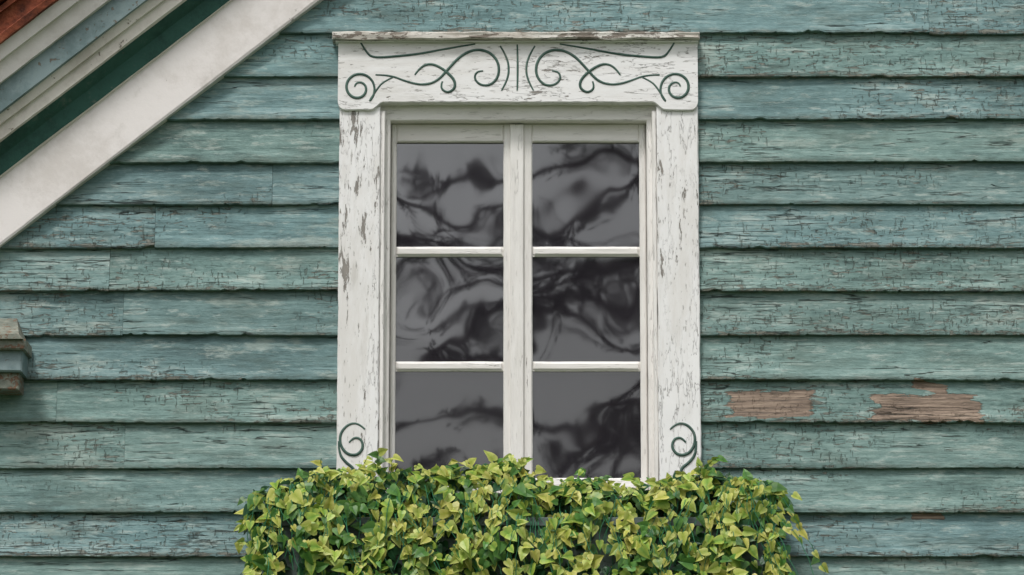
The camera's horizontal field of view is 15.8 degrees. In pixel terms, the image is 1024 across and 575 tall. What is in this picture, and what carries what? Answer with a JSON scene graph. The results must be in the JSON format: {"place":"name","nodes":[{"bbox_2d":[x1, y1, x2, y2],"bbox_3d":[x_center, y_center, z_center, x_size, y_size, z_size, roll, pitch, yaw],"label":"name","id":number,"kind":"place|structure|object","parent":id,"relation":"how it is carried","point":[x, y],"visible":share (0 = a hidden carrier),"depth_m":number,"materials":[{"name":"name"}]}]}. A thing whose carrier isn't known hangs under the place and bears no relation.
{"place":"outdoors","nodes":[
{"label":"outdoors","id":0,"kind":"place"},
{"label":"roof slope","id":1,"kind":"object","parent":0,"visible":0},
{"bbox_2d":[0,0,322,246],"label":"rake trim","id":2,"kind":"structure","parent":1,"relation":"attached to","point":[89,89],"depth_m":14.06,"materials":[{"name":"white paint"}]},
{"bbox_3d":[2.100,4.676,17.161,10.160,0.440,7.950,0,-10,0],"label":"foundation","id":3,"kind":"object","parent":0,"visible":0},
{"bbox_2d":[0,0,1023,574],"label":"siding","id":4,"kind":"object","parent":3,"relation":"on","point":[168,294],"visible":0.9,"depth_m":14.01,"materials":[{"name":"teal wood"}]},
{"bbox_2d":[0,373,23,395],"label":"eave return","id":5,"kind":"object","parent":4,"relation":"attached to","point":[11,383],"visible":1,"depth_m":13.81,"materials":[{"name":"paint"}]},
{"bbox_2d":[0,318,24,339],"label":"eave return cap","id":6,"kind":"object","parent":5,"relation":"on","point":[10,329],"visible":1,"depth_m":13.84,"materials":[{"name":"white wood"}]},
{"bbox_2d":[0,351,27,377],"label":"eave return body","id":7,"kind":"object","parent":5,"relation":"on","point":[13,361],"visible":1,"depth_m":13.79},
{"bbox_2d":[0,339,31,357],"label":"eave return moulding","id":8,"kind":"object","parent":7,"relation":"on","point":[24,346],"visible":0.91,"depth_m":13.77,"materials":[{"name":"grey wood"}]},
{"bbox_2d":[338,43,697,110],"bbox_3d":[0.023,-0.809,14.150,1.378,0.280,0.065,0,-10,0],"label":"header board","id":9,"kind":"object","parent":4,"relation":"attached to","point":[680,58],"visible":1,"depth_m":14.12,"materials":[{"name":"white wood"}]},
{"bbox_2d":[335,40,697,45],"bbox_3d":[0.019,-0.938,14.166,1.392,0.008,0.081,0,-10,0],"label":"header cap fillet","id":10,"kind":"object","parent":9,"relation":"on","point":[526,41],"visible":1,"depth_m":14.13,"materials":[{"name":"white wood"}]},
{"bbox_2d":[332,31,699,43],"bbox_3d":[0.015,-0.957,14.160,1.408,0.036,0.106,0,-10,0],"label":"header cap","id":11,"kind":"object","parent":10,"relation":"on","point":[448,36],"visible":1,"depth_m":14.11,"materials":[{"name":"white wood"}]},
{"bbox_2d":[338,43,696,471],"bbox_3d":[0.021,-0.103,13.995,1.354,1.718,0.024,0,-10,0],"label":"scrollwork","id":12,"kind":"object","parent":9,"relation":"attached to","point":[694,445],"visible":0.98,"depth_m":14.11,"materials":[{"name":"green paint"}]},
{"bbox_2d":[279,517,766,574],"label":"window box planter","id":13,"kind":"object","parent":4,"relation":"attached to","point":[606,560],"visible":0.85,"depth_m":13.60,"materials":[{"name":"paint"}]},
{"bbox_2d":[234,448,828,574],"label":"trailing vine plant","id":14,"kind":"object","parent":13,"relation":"in","point":[337,498],"visible":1,"depth_m":13.56,"materials":[{"name":"green plant"}]},
{"bbox_2d":[426,493,688,504],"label":"sill","id":15,"kind":"structure","parent":4,"relation":"attached to","point":[490,502],"depth_m":13.79,"materials":[{"name":"white paint"}]},
{"bbox_2d":[336,107,380,477],"bbox_3d":[-0.582,0.052,13.998,0.159,1.507,0.054,0,-10,0],"label":"casing","id":16,"kind":"object","parent":15,"relation":"on","point":[359,270],"visible":0.9,"depth_m":13.98,"materials":[{"name":"white paint"}]},
{"bbox_2d":[379,120,390,492],"bbox_3d":[-0.493,0.073,14.075,0.055,1.494,0.133,0,-10,0],"label":"jamb","id":17,"kind":"object","parent":15,"relation":"on","point":[387,292],"visible":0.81,"depth_m":14.02,"materials":[{"name":"paint"}]},
{"bbox_2d":[379,111,384,467],"bbox_3d":[-0.494,0.060,14.000,0.018,1.492,0.045,0,-10,0],"label":"bead","id":18,"kind":"object","parent":17,"relation":"attached to","point":[381,336],"visible":0.87,"depth_m":13.99,"materials":[{"name":"paint"}]},
{"bbox_2d":[389,124,509,492],"bbox_3d":[-0.223,0.078,14.078,0.483,1.434,0.046,0,-10,0],"label":"sash","id":19,"kind":"object","parent":15,"relation":"on","point":[450,310],"visible":0.77,"depth_m":14.09,"materials":[{"name":"glass"}]},
{"bbox_2d":[510,124,523,461],"bbox_3d":[0.019,0.075,14.049,0.054,1.430,0.013,0,-10,0],"label":"astragal","id":20,"kind":"object","parent":15,"relation":"on","point":[517,291],"visible":0.88,"depth_m":14.05,"materials":[{"name":"paint"}]},
{"bbox_2d":[524,124,647,489],"bbox_3d":[0.270,0.078,14.078,0.489,1.435,0.046,0,-10,0],"label":"sash","id":21,"kind":"object","parent":15,"relation":"on","point":[585,344],"visible":0.86,"depth_m":14.08,"materials":[{"name":"glass"}]},
{"bbox_2d":[646,120,657,489],"bbox_3d":[0.543,0.073,14.075,0.055,1.494,0.133,0,-10,0],"label":"jamb","id":22,"kind":"object","parent":15,"relation":"on","point":[649,270],"visible":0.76,"depth_m":14.03,"materials":[{"name":"paint"}]},
{"bbox_2d":[381,105,655,123],"bbox_3d":[0.025,-0.675,14.213,1.090,0.097,0.134,0,-10,0],"label":"jamb head","id":23,"kind":"object","parent":22,"relation":"on","point":[520,114],"visible":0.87,"depth_m":14.14},
{"bbox_2d":[651,111,658,480],"bbox_3d":[0.544,0.060,14.000,0.018,1.492,0.046,0,-10,0],"label":"bead","id":24,"kind":"object","parent":22,"relation":"attached to","point":[655,323],"visible":0.96,"depth_m":13.98,"materials":[{"name":"paint"}]},
{"bbox_2d":[656,107,700,479],"bbox_3d":[0.633,0.052,13.998,0.163,1.507,0.054,0,-10,0],"label":"casing","id":25,"kind":"object","parent":15,"relation":"on","point":[678,289],"visible":0.89,"depth_m":13.98,"materials":[{"name":"white paint"}]},
{"bbox_2d":[428,505,697,516],"bbox_3d":[0.027,0.862,13.854,1.346,0.088,0.041,0,-10,0],"label":"apron","id":26,"kind":"object","parent":4,"relation":"attached to","point":[546,515],"visible":0.02,"depth_m":13.84,"materials":[{"name":"white paint"}]}
]}

